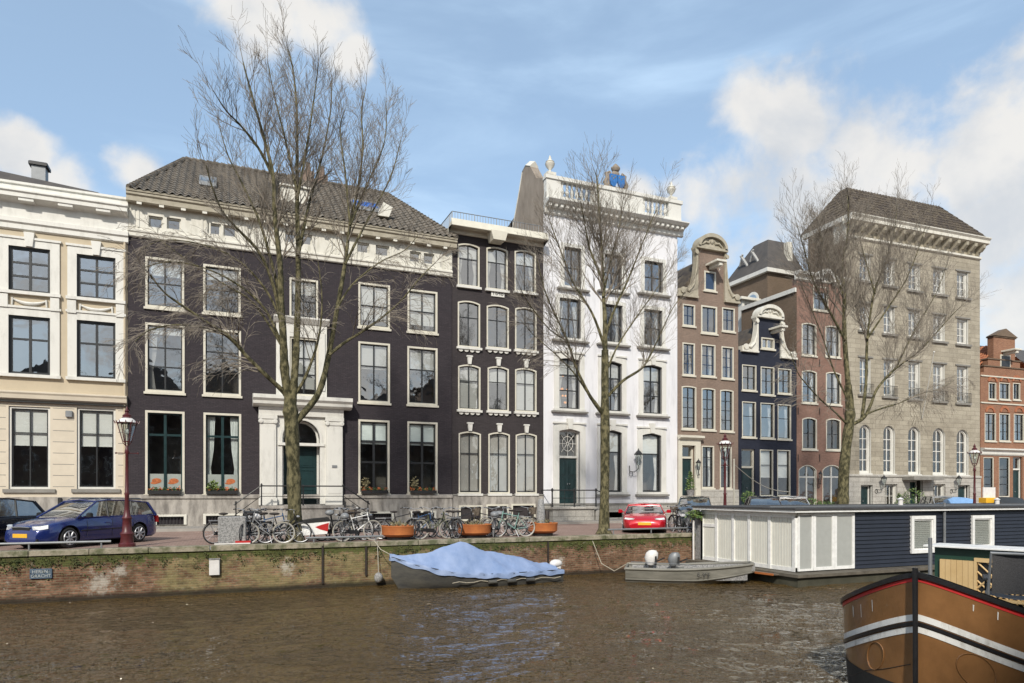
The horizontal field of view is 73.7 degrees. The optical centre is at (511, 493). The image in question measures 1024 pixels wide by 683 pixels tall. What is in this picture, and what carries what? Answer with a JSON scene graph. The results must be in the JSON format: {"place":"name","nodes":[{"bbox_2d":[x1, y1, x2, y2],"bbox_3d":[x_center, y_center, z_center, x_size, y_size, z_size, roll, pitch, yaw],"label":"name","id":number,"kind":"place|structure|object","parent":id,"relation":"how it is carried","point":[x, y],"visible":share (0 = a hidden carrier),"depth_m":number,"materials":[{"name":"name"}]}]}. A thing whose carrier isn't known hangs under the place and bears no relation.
{"place":"outdoors","nodes":[
{"label":"outdoors","id":0,"kind":"place"},
{"bbox_2d":[0,522,691,550],"bbox_3d":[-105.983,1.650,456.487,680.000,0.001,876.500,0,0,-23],"label":"street","id":1,"kind":"structure","parent":0,"point":[186,538],"depth_m":26.52,"materials":[{"name":"brick"}]},
{"bbox_2d":[0,497,44,542],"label":"hatchback car","id":2,"kind":"object","parent":1,"relation":"on","point":[8,516],"visible":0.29,"depth_m":22.02,"materials":[{"name":"blue metal"}]},
{"bbox_2d":[0,160,128,513],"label":"stucco house","id":3,"kind":"structure","parent":1,"relation":"on","point":[63,399],"depth_m":30.69,"materials":[{"name":"beige paint"}]},
{"bbox_2d":[9,246,49,292],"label":"window","id":4,"kind":"structure","parent":3,"relation":"in","point":[11,248],"depth_m":30.17,"materials":[{"name":"black glass"}]},
{"bbox_2d":[9,315,49,374],"bbox_3d":[-21.289,-6.542,30.190,1.533,2.552,0.130,0,0,-23],"label":"window","id":5,"kind":"structure","parent":3,"relation":"in","point":[11,317],"depth_m":30.17,"materials":[{"name":"black glass"}]},
{"bbox_2d":[9,406,49,488],"bbox_3d":[-21.299,-2.034,30.213,1.533,3.627,0.180,0,0,-23],"label":"window","id":6,"kind":"structure","parent":3,"relation":"in","point":[28,426],"depth_m":30.20,"materials":[{"name":"white paint"}]},
{"bbox_2d":[77,254,114,299],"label":"window","id":7,"kind":"structure","parent":3,"relation":"in","point":[79,257],"depth_m":31.13,"materials":[{"name":"black glass"}]},
{"bbox_2d":[77,320,114,378],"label":"window","id":8,"kind":"structure","parent":3,"relation":"in","point":[79,322],"depth_m":31.13,"materials":[{"name":"black glass"}]},
{"bbox_2d":[77,408,115,488],"bbox_3d":[-18.959,-2.060,31.202,1.521,3.664,0.180,0,0,-23],"label":"window","id":9,"kind":"structure","parent":3,"relation":"in","point":[98,425],"depth_m":31.19,"materials":[{"name":"white paint"}]},
{"bbox_2d":[4,498,158,548],"bbox_3d":[-13.909,0.904,22.319,2.140,1.573,4.585,0,0,15],"label":"estate car","id":10,"kind":"object","parent":1,"relation":"on","point":[68,520],"visible":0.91,"depth_m":21.53,"materials":[{"name":"blue metal"}]},
{"bbox_2d":[114,407,139,546],"bbox_3d":[-11.984,-0.540,21.262,0.734,4.380,0.674,0,0,-23],"label":"street lamp","id":11,"kind":"object","parent":1,"relation":"on","point":[127,538],"visible":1,"depth_m":21.20,"materials":[{"name":"red metal"}]},
{"bbox_2d":[202,508,260,543],"bbox_3d":[-9.373,1.078,22.870,1.879,1.165,0.636,0,3,-38],"label":"bicycle","id":12,"kind":"object","parent":1,"relation":"on","point":[214,522],"visible":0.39,"depth_m":22.55,"materials":[{"name":"metal"}]},
{"bbox_2d":[214,516,250,544],"bbox_3d":[-9.058,1.190,22.182,1.080,0.920,0.560,0,0,-19],"label":"utility box","id":13,"kind":"object","parent":1,"relation":"on","point":[228,529],"visible":0.93,"depth_m":21.98,"materials":[{"name":"concrete"}]},
{"bbox_2d":[247,508,286,543],"bbox_3d":[-8.109,1.078,23.038,1.879,1.165,0.636,0,-3,-31],"label":"bicycle","id":14,"kind":"object","parent":1,"relation":"on","point":[257,517],"visible":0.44,"depth_m":22.84,"materials":[{"name":"black metal"}]},
{"bbox_2d":[247,509,294,543],"bbox_3d":[-8.150,1.077,22.643,1.879,1.165,0.636,0,2,-13],"label":"bicycle","id":15,"kind":"object","parent":1,"relation":"on","point":[272,533],"visible":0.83,"depth_m":22.69,"materials":[{"name":"silver metal"}]},
{"bbox_2d":[253,509,311,543],"bbox_3d":[-7.672,1.077,22.857,1.879,1.165,0.636,0,1,-15],"label":"bicycle","id":16,"kind":"object","parent":1,"relation":"on","point":[267,522],"visible":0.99,"depth_m":22.88,"materials":[{"name":"black metal"}]},
{"bbox_2d":[93,0,478,542],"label":"elm tree","id":17,"kind":"object","parent":1,"relation":"on","point":[289,389],"visible":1,"depth_m":23.08,"materials":[{"name":"brown plant"}]},
{"bbox_2d":[126,156,458,526],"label":"wide aubergine house","id":18,"kind":"structure","parent":1,"relation":"on","point":[379,415],"depth_m":34.75,"materials":[{"name":"black brick"}]},
{"bbox_2d":[144,256,185,311],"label":"window","id":19,"kind":"structure","parent":18,"relation":"in","point":[147,306],"depth_m":32.22,"materials":[{"name":"beige paint"}]},
{"bbox_2d":[144,322,185,395],"bbox_3d":[-16.385,-6.342,32.276,1.779,3.332,0.396,0,0,-23],"label":"window","id":20,"kind":"structure","parent":18,"relation":"in","point":[152,390],"depth_m":32.24,"materials":[{"name":"beige paint"}]},
{"bbox_2d":[144,410,185,494],"bbox_3d":[-16.356,-1.900,32.209,1.779,4.020,0.250,0,0,-23],"label":"window","id":21,"kind":"structure","parent":18,"relation":"in","point":[147,412],"depth_m":32.26,"materials":[{"name":"beige paint"}]},
{"bbox_2d":[202,264,241,317],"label":"window","id":22,"kind":"structure","parent":18,"relation":"in","point":[212,267],"depth_m":33.20,"materials":[{"name":"beige paint"}]},
{"bbox_2d":[202,329,241,398],"bbox_3d":[-14.070,-6.330,33.175,1.804,3.303,0.250,0,0,-23],"label":"window","id":23,"kind":"structure","parent":18,"relation":"in","point":[222,394],"depth_m":33.11,"materials":[{"name":"beige paint"}]},
{"bbox_2d":[206,480,238,493],"bbox_3d":[-13.980,-0.352,32.942,1.480,0.703,0.565,0,0,-23],"label":"window box","id":24,"kind":"object","parent":18,"relation":"attached to","point":[213,490],"visible":1,"depth_m":32.80,"materials":[{"name":"black metal"}]},
{"bbox_2d":[202,412,242,494],"bbox_3d":[-14.090,-1.903,33.246,1.804,4.026,0.396,0,0,-23],"label":"window","id":25,"kind":"structure","parent":18,"relation":"in","point":[208,422],"depth_m":33.22,"materials":[{"name":"beige paint"}]},
{"bbox_2d":[289,277,317,317],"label":"window","id":26,"kind":"structure","parent":18,"relation":"in","point":[292,288],"depth_m":34.76,"materials":[{"name":"beige paint"}]},
{"bbox_2d":[290,337,317,395],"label":"window","id":27,"kind":"structure","parent":18,"relation":"in","point":[304,361],"depth_m":34.81,"materials":[{"name":"beige paint"}]},
{"bbox_2d":[357,282,390,331],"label":"window","id":28,"kind":"structure","parent":18,"relation":"in","point":[362,288],"depth_m":36.10,"materials":[{"name":"beige paint"}]},
{"bbox_2d":[357,341,390,405],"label":"window","id":29,"kind":"structure","parent":18,"relation":"in","point":[371,355],"depth_m":36.10,"materials":[{"name":"beige paint"}]},
{"bbox_2d":[357,419,390,494],"bbox_3d":[-7.297,-1.906,36.063,1.765,3.990,0.300,0,0,-23],"label":"window","id":30,"kind":"structure","parent":18,"relation":"in","point":[373,432],"depth_m":36.10,"materials":[{"name":"beige paint"}]},
{"bbox_2d":[406,289,438,335],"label":"window","id":31,"kind":"structure","parent":18,"relation":"in","point":[424,321],"depth_m":37.14,"materials":[{"name":"beige paint"}]},
{"bbox_2d":[406,346,438,407],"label":"window","id":32,"kind":"structure","parent":18,"relation":"in","point":[421,360],"depth_m":37.11,"materials":[{"name":"beige paint"}]},
{"bbox_2d":[406,421,438,494],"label":"window","id":33,"kind":"structure","parent":18,"relation":"in","point":[418,433],"depth_m":37.12,"materials":[{"name":"beige paint"}]},
{"bbox_2d":[277,509,359,541],"bbox_3d":[-6.698,1.089,23.727,2.794,1.145,0.680,0,0,-19],"label":"cargo bike","id":34,"kind":"object","parent":1,"relation":"on","point":[318,526],"visible":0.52,"depth_m":23.44,"materials":[{"name":"white paint"}]},
{"bbox_2d":[332,508,381,541],"bbox_3d":[-5.431,1.077,24.040,1.879,1.165,0.636,0,-1,-35],"label":"bicycle","id":35,"kind":"object","parent":1,"relation":"on","point":[352,531],"visible":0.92,"depth_m":23.93,"materials":[{"name":"silver metal"}]},
{"bbox_2d":[381,520,416,539],"bbox_3d":[-4.079,1.252,24.656,1.269,0.795,1.269,0,0,-23],"label":"planter","id":36,"kind":"object","parent":1,"relation":"on","point":[397,531],"visible":0.94,"depth_m":24.20,"materials":[{"name":"orange ceramic"}]},
{"bbox_2d":[156,520,672,531],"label":"kerb","id":37,"kind":"structure","parent":1,"relation":"on","point":[375,526],"depth_m":32.98,"materials":[{"name":"stone"}]},
{"bbox_2d":[410,507,456,538],"bbox_3d":[-2.864,1.077,25.091,1.879,1.165,0.636,0,2,-29],"label":"bicycle","id":38,"kind":"object","parent":1,"relation":"on","point":[428,529],"visible":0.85,"depth_m":24.98,"materials":[{"name":"silver metal"}]},
{"bbox_2d":[457,517,491,537],"bbox_3d":[-1.437,1.240,25.826,1.351,0.819,1.351,0,0,-23],"label":"planter","id":39,"kind":"object","parent":1,"relation":"on","point":[471,529],"visible":0.91,"depth_m":25.36,"materials":[{"name":"orange ceramic"}]},
{"bbox_2d":[441,211,548,521],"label":"narrow charcoal house","id":40,"kind":"structure","parent":1,"relation":"on","point":[497,430],"depth_m":38.85,"materials":[{"name":"black brick"}]},
{"bbox_2d":[456,243,481,289],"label":"window","id":41,"kind":"structure","parent":40,"relation":"in","point":[473,248],"depth_m":38.17,"materials":[{"name":"beige paint"}]},
{"bbox_2d":[456,301,481,352],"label":"window","id":42,"kind":"structure","parent":40,"relation":"in","point":[477,349],"depth_m":38.14,"materials":[{"name":"beige paint"}]},
{"bbox_2d":[457,355,482,414],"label":"window","id":43,"kind":"structure","parent":40,"relation":"in","point":[468,375],"depth_m":38.19,"materials":[{"name":"beige paint"}]},
{"bbox_2d":[458,422,482,495],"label":"window","id":44,"kind":"structure","parent":40,"relation":"in","point":[469,442],"depth_m":38.24,"materials":[{"name":"beige paint"}]},
{"bbox_2d":[485,247,509,293],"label":"window","id":45,"kind":"structure","parent":40,"relation":"in","point":[492,253],"depth_m":38.83,"materials":[{"name":"beige paint"}]},
{"bbox_2d":[485,305,510,353],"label":"window","id":46,"kind":"structure","parent":40,"relation":"in","point":[496,349],"depth_m":38.82,"materials":[{"name":"beige paint"}]},
{"bbox_2d":[486,357,510,415],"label":"window","id":47,"kind":"structure","parent":40,"relation":"in","point":[495,374],"depth_m":38.82,"materials":[{"name":"beige paint"}]},
{"bbox_2d":[488,423,511,495],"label":"window","id":48,"kind":"structure","parent":40,"relation":"in","point":[497,440],"depth_m":38.91,"materials":[{"name":"beige paint"}]},
{"bbox_2d":[513,250,537,295],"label":"window","id":49,"kind":"structure","parent":40,"relation":"in","point":[517,256],"depth_m":39.52,"materials":[{"name":"beige paint"}]},
{"bbox_2d":[514,307,538,355],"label":"window","id":50,"kind":"structure","parent":40,"relation":"in","point":[516,350],"depth_m":39.50,"materials":[{"name":"beige paint"}]},
{"bbox_2d":[514,359,538,416],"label":"window","id":51,"kind":"structure","parent":40,"relation":"in","point":[524,387],"depth_m":39.52,"materials":[{"name":"beige paint"}]},
{"bbox_2d":[515,424,538,495],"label":"window","id":52,"kind":"structure","parent":40,"relation":"in","point":[524,441],"depth_m":39.56,"materials":[{"name":"beige paint"}]},
{"bbox_2d":[489,507,535,536],"bbox_3d":[0.010,1.077,26.314,1.879,1.165,0.636,0,1,-15],"label":"bicycle","id":53,"kind":"object","parent":1,"relation":"on","point":[517,527],"visible":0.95,"depth_m":26.37,"materials":[{"name":"silver metal"}]},
{"bbox_2d":[527,520,557,535],"bbox_3d":[1.210,1.244,27.108,1.228,0.813,1.228,0,0,-23],"label":"planter","id":54,"kind":"object","parent":1,"relation":"on","point":[546,528],"visible":0.9,"depth_m":26.67,"materials":[{"name":"orange ceramic"}]},
{"bbox_2d":[508,156,689,520],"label":"white balustrade house","id":55,"kind":"structure","parent":1,"relation":"on","point":[643,432],"depth_m":41.86,"materials":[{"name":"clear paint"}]},
{"bbox_2d":[559,359,578,408],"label":"window","id":56,"kind":"structure","parent":55,"relation":"in","point":[568,373],"depth_m":40.72,"materials":[{"name":"glass"}]},
{"bbox_2d":[560,298,579,338],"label":"window","id":57,"kind":"structure","parent":55,"relation":"in","point":[576,301],"depth_m":40.91,"materials":[{"name":"glass"}]},
{"bbox_2d":[609,362,620,410],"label":"window","id":58,"kind":"structure","parent":55,"relation":"in","point":[614,369],"depth_m":42.01,"materials":[{"name":"glass"}]},
{"bbox_2d":[609,431,620,491],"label":"window","id":59,"kind":"structure","parent":55,"relation":"in","point":[615,437],"depth_m":42.02,"materials":[{"name":"glass"}]},
{"bbox_2d":[643,434,659,491],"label":"window","id":60,"kind":"structure","parent":55,"relation":"in","point":[651,442],"depth_m":43.12,"materials":[{"name":"glass"}]},
{"bbox_2d":[644,366,660,413],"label":"window","id":61,"kind":"structure","parent":55,"relation":"in","point":[651,373],"depth_m":43.14,"materials":[{"name":"glass"}]},
{"bbox_2d":[495,132,707,534],"bbox_3d":[3.838,-6.805,28.293,10.755,16.983,3.940,0,0,-23],"label":"elm tree","id":62,"kind":"object","parent":1,"relation":"on","point":[603,409],"visible":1,"depth_m":27.98,"materials":[{"name":"brown plant"}]},
{"bbox_2d":[618,503,670,532],"bbox_3d":[5.924,1.040,30.566,2.260,1.300,4.435,0,0,11],"label":"sports car","id":63,"kind":"object","parent":1,"relation":"on","point":[644,515],"visible":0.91,"depth_m":28.92,"materials":[{"name":"red metal"}]},
{"bbox_2d":[675,496,710,529],"bbox_3d":[8.726,0.890,32.672,2.140,1.600,4.235,0,0,14],"label":"hatchback car","id":64,"kind":"object","parent":1,"relation":"on","point":[683,511],"visible":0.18,"depth_m":32.35,"materials":[{"name":"grey metal"}]},
{"bbox_2d":[677,233,740,507],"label":"brown neck gable house","id":65,"kind":"structure","parent":1,"relation":"on","point":[707,375],"depth_m":44.65,"materials":[{"name":"beige brick"}]},
{"bbox_2d":[682,342,695,376],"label":"window","id":66,"kind":"structure","parent":65,"relation":"in","point":[688,354],"depth_m":44.00,"materials":[{"name":"beige paint"}]},
{"bbox_2d":[681,386,697,430],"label":"window","id":67,"kind":"structure","parent":65,"relation":"in","point":[687,428],"depth_m":43.99,"materials":[{"name":"beige paint"}]},
{"bbox_2d":[700,344,716,378],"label":"window","id":68,"kind":"structure","parent":65,"relation":"in","point":[708,350],"depth_m":44.66,"materials":[{"name":"beige paint"}]},
{"bbox_2d":[701,446,715,489],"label":"window","id":69,"kind":"structure","parent":65,"relation":"in","point":[708,457],"depth_m":44.61,"materials":[{"name":"beige paint"}]},
{"bbox_2d":[701,388,716,431],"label":"window","id":70,"kind":"structure","parent":65,"relation":"in","point":[707,429],"depth_m":44.56,"materials":[{"name":"beige paint"}]},
{"bbox_2d":[700,305,718,335],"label":"window","id":71,"kind":"structure","parent":65,"relation":"in","point":[714,333],"depth_m":44.61,"materials":[{"name":"beige paint"}]},
{"bbox_2d":[719,447,732,489],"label":"window","id":72,"kind":"structure","parent":65,"relation":"in","point":[730,453],"depth_m":45.20,"materials":[{"name":"beige paint"}]},
{"bbox_2d":[719,390,734,432],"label":"window","id":73,"kind":"structure","parent":65,"relation":"in","point":[731,392],"depth_m":45.25,"materials":[{"name":"beige paint"}]},
{"bbox_2d":[721,346,734,380],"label":"window","id":74,"kind":"structure","parent":65,"relation":"in","point":[731,378],"depth_m":45.21,"materials":[{"name":"beige paint"}]},
{"bbox_2d":[717,434,733,504],"bbox_3d":[9.456,-0.540,30.319,0.674,4.380,0.733,0,0,44],"label":"street lamp","id":75,"kind":"object","parent":1,"relation":"on","point":[724,441],"visible":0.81,"depth_m":30.27,"materials":[{"name":"red metal"}]},
{"bbox_2d":[744,496,781,504],"bbox_3d":[12.800,0.890,34.719,2.140,1.600,4.235,0,0,14],"label":"hatchback car","id":76,"kind":"object","parent":1,"relation":"on","point":[776,500],"visible":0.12,"depth_m":34.71,"materials":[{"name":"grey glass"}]},
{"bbox_2d":[728,240,802,298],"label":"brick back house","id":77,"kind":"structure","parent":1,"relation":"on","point":[755,274],"depth_m":54.04,"materials":[{"name":"white paint"}]},
{"bbox_2d":[738,304,797,504],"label":"canal house","id":78,"kind":"structure","parent":1,"relation":"on","point":[766,448],"depth_m":46.62,"materials":[{"name":"blue paint"}]},
{"bbox_2d":[741,401,756,438],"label":"window","id":79,"kind":"structure","parent":78,"relation":"in","point":[750,416],"depth_m":46.04,"materials":[{"name":"beige paint"}]},
{"bbox_2d":[760,449,772,495],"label":"window","id":80,"kind":"structure","parent":78,"relation":"in","point":[766,456],"depth_m":46.56,"materials":[{"name":"beige paint"}]},
{"bbox_2d":[760,403,775,439],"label":"window","id":81,"kind":"structure","parent":78,"relation":"in","point":[768,404],"depth_m":46.62,"materials":[{"name":"beige paint"}]},
{"bbox_2d":[777,450,789,495],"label":"window","id":82,"kind":"structure","parent":78,"relation":"in","point":[783,456],"depth_m":47.18,"materials":[{"name":"white glass"}]},
{"bbox_2d":[777,404,792,440],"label":"window","id":83,"kind":"structure","parent":78,"relation":"in","point":[785,409],"depth_m":47.26,"materials":[{"name":"beige paint"}]},
{"bbox_2d":[740,270,845,504],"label":"red brick house","id":84,"kind":"structure","parent":1,"relation":"on","point":[818,447],"depth_m":48.44,"materials":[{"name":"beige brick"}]},
{"bbox_2d":[801,370,817,404],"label":"window","id":85,"kind":"structure","parent":84,"relation":"in","point":[815,373],"depth_m":48.02,"materials":[{"name":"beige paint"}]},
{"bbox_2d":[801,417,817,450],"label":"window","id":86,"kind":"structure","parent":84,"relation":"in","point":[815,421],"depth_m":47.97,"materials":[{"name":"beige paint"}]},
{"bbox_2d":[825,372,842,406],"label":"window","id":87,"kind":"structure","parent":84,"relation":"in","point":[833,375],"depth_m":49.01,"materials":[{"name":"beige paint"}]},
{"bbox_2d":[764,151,1001,503],"bbox_3d":[18.848,-8.088,34.276,17.332,19.624,5.386,0,0,-23],"label":"elm tree","id":88,"kind":"object","parent":1,"relation":"on","point":[844,292],"visible":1,"depth_m":33.80,"materials":[{"name":"brown plant"}]},
{"bbox_2d":[801,187,991,503],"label":"grey stone mansion","id":89,"kind":"structure","parent":1,"relation":"on","point":[890,459],"depth_m":51.93,"materials":[{"name":"white stone"}]},
{"bbox_2d":[859,425,872,474],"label":"window","id":90,"kind":"structure","parent":89,"relation":"in","point":[862,472],"depth_m":50.21,"materials":[{"name":"white paint"}]},
{"bbox_2d":[883,426,896,474],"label":"window","id":91,"kind":"structure","parent":89,"relation":"in","point":[886,472],"depth_m":51.04,"materials":[{"name":"white paint"}]},
{"bbox_2d":[908,427,921,474],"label":"window","id":92,"kind":"structure","parent":89,"relation":"in","point":[914,429],"depth_m":51.94,"materials":[{"name":"white paint"}]},
{"bbox_2d":[933,428,946,475],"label":"window","id":93,"kind":"structure","parent":89,"relation":"in","point":[939,431],"depth_m":52.80,"materials":[{"name":"white paint"}]},
{"bbox_2d":[956,430,969,475],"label":"window","id":94,"kind":"structure","parent":89,"relation":"in","point":[962,432],"depth_m":53.75,"materials":[{"name":"white paint"}]},
{"bbox_2d":[0,537,694,603],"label":"quay wall","id":95,"kind":"structure","parent":0,"point":[139,578],"depth_m":21.67,"materials":[{"name":"brick"}]},
{"bbox_2d":[0,539,694,585],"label":"wall moss","id":96,"kind":"object","parent":95,"relation":"attached to","point":[314,552],"depth_m":21.30,"materials":[{"name":"green plant"}]},
{"bbox_2d":[0,532,695,556],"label":"quay coping","id":97,"kind":"object","parent":95,"relation":"on","point":[80,551],"visible":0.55,"depth_m":22.30,"materials":[{"name":"stone"}]},
{"bbox_2d":[0,540,110,549],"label":"quay rail","id":98,"kind":"object","parent":97,"relation":"on","point":[57,542],"visible":1,"depth_m":19.79,"materials":[{"name":"metal"}]},
{"bbox_2d":[156,518,672,528],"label":"pavement","id":99,"kind":"structure","parent":0,"point":[169,527],"depth_m":33.09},
{"bbox_2d":[0,572,876,682],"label":"canal water","id":100,"kind":"structure","parent":0,"point":[604,628],"depth_m":14.97,"materials":[{"name":"brown liquid"}]},
{"bbox_2d":[374,541,563,588],"bbox_3d":[-1.236,2.474,23.610,6.643,1.813,2.153,0,0,-24],"label":"tarped boat","id":101,"kind":"object","parent":100,"relation":"on","point":[461,565],"visible":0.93,"depth_m":22.75,"materials":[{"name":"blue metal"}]},
{"bbox_2d":[592,541,754,583],"bbox_3d":[5.660,2.562,24.547,5.765,1.536,2.121,0,0,13],"label":"motor boat","id":102,"kind":"object","parent":100,"relation":"on","point":[650,569],"visible":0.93,"depth_m":23.67,"materials":[{"name":"metal"}]},
{"bbox_2d":[686,497,1023,587],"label":"houseboat","id":103,"kind":"object","parent":100,"relation":"on","point":[797,546],"visible":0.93,"depth_m":25.06,"materials":[{"name":"blue paint"}]},
{"bbox_2d":[813,513,834,570],"bbox_3d":[10.873,1.657,23.845,0.977,1.987,0.070,0,0,-23],"label":"glazed door","id":104,"kind":"structure","parent":103,"relation":"in","point":[823,523],"depth_m":23.84,"materials":[{"name":"white paint"}]},
{"bbox_2d":[835,513,854,568],"bbox_3d":[11.778,1.657,24.228,0.969,1.987,0.070,0,0,-23],"label":"glazed door","id":105,"kind":"structure","parent":103,"relation":"in","point":[844,522],"depth_m":24.23,"materials":[{"name":"white paint"}]},
{"bbox_2d":[910,515,935,553],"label":"window","id":106,"kind":"structure","parent":103,"relation":"in","point":[917,524],"depth_m":25.75,"materials":[{"name":"white paint"}]},
{"bbox_2d":[970,515,993,544],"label":"window","id":107,"kind":"structure","parent":103,"relation":"in","point":[984,519],"depth_m":27.13,"materials":[{"name":"white paint"}]},
{"bbox_2d":[840,538,1023,682],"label":"canal barge","id":108,"kind":"object","parent":100,"relation":"on","point":[950,621],"visible":0.95,"depth_m":9.28,"materials":[{"name":"wood"}]},
{"bbox_2d":[982,552,1023,599],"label":"cabin","id":109,"kind":"object","parent":108,"relation":"on","point":[1007,573],"visible":0.83,"depth_m":10.25,"materials":[{"name":"metal"}]},
{"bbox_2d":[0,0,1023,349],"label":"sky","id":110,"kind":"structure","parent":0,"point":[742,95],"materials":[{"name":"blue"}]},
{"bbox_2d":[980,329,1023,499],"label":"orange gable house","id":111,"kind":"structure","parent":0,"point":[1002,417],"depth_m":56.09,"materials":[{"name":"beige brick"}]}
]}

